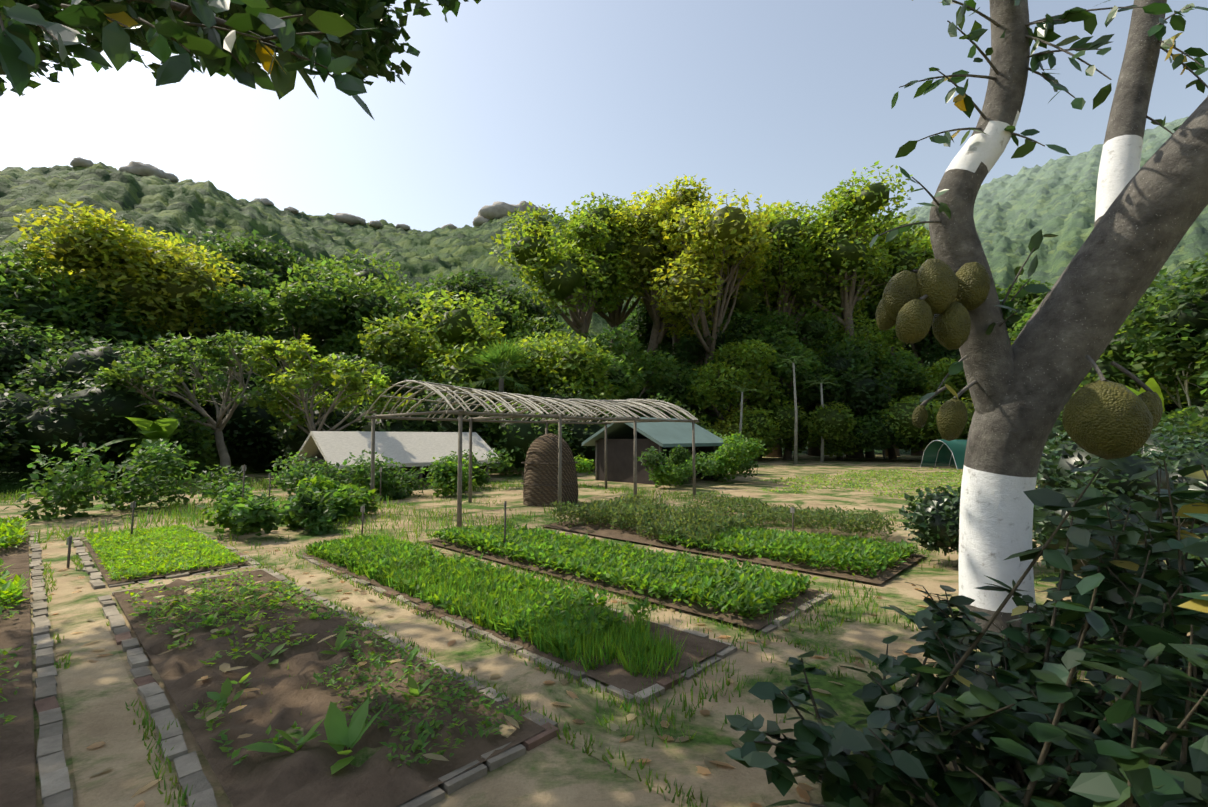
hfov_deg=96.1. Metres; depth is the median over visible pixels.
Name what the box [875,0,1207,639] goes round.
jackfruit tree
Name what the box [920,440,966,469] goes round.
shade net tunnel
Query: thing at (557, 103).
sky
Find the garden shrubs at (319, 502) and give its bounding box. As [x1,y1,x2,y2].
[2,432,766,535]
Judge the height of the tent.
3.000 m
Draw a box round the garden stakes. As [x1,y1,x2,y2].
[66,433,794,567]
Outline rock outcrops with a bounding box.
[70,157,548,229]
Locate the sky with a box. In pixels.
[0,0,1207,231]
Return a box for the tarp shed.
[582,416,728,484]
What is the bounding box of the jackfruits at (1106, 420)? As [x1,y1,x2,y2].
[875,258,1162,459]
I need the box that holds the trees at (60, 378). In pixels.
[0,160,1207,479]
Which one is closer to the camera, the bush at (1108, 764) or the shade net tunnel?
the bush at (1108, 764)
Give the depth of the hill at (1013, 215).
351.64 m
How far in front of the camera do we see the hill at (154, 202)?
149.22 m
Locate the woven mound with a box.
[521,433,578,506]
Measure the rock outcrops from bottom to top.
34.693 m
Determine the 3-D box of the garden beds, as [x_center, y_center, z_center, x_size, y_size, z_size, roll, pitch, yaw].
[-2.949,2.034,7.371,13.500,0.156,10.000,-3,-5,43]
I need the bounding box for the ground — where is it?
[0,455,1205,806]
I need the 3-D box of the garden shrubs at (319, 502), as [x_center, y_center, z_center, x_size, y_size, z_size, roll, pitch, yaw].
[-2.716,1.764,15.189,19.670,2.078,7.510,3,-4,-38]
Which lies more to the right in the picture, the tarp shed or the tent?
the tarp shed
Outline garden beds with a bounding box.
[0,518,925,806]
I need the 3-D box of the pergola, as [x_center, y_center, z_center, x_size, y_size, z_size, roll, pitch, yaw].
[-1.194,1.172,13.395,3.622,2.957,7.992,-3,-5,43]
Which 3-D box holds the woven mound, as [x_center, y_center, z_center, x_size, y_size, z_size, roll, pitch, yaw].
[-1.324,1.589,13.297,1.405,1.710,1.264,0,-4,1]
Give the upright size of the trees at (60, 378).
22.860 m
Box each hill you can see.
[0,162,958,493]
[866,117,1207,309]
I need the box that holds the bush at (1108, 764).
[725,417,1207,806]
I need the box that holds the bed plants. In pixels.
[0,467,1181,806]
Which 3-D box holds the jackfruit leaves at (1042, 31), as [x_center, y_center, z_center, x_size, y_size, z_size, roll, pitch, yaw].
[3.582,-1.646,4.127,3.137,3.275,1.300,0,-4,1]
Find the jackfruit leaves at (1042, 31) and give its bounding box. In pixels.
[869,0,1207,402]
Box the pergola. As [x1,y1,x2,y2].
[365,379,698,527]
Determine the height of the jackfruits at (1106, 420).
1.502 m
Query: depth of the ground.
5.19 m
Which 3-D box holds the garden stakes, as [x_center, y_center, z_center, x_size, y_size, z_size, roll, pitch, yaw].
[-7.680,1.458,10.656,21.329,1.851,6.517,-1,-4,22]
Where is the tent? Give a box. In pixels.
[292,431,499,486]

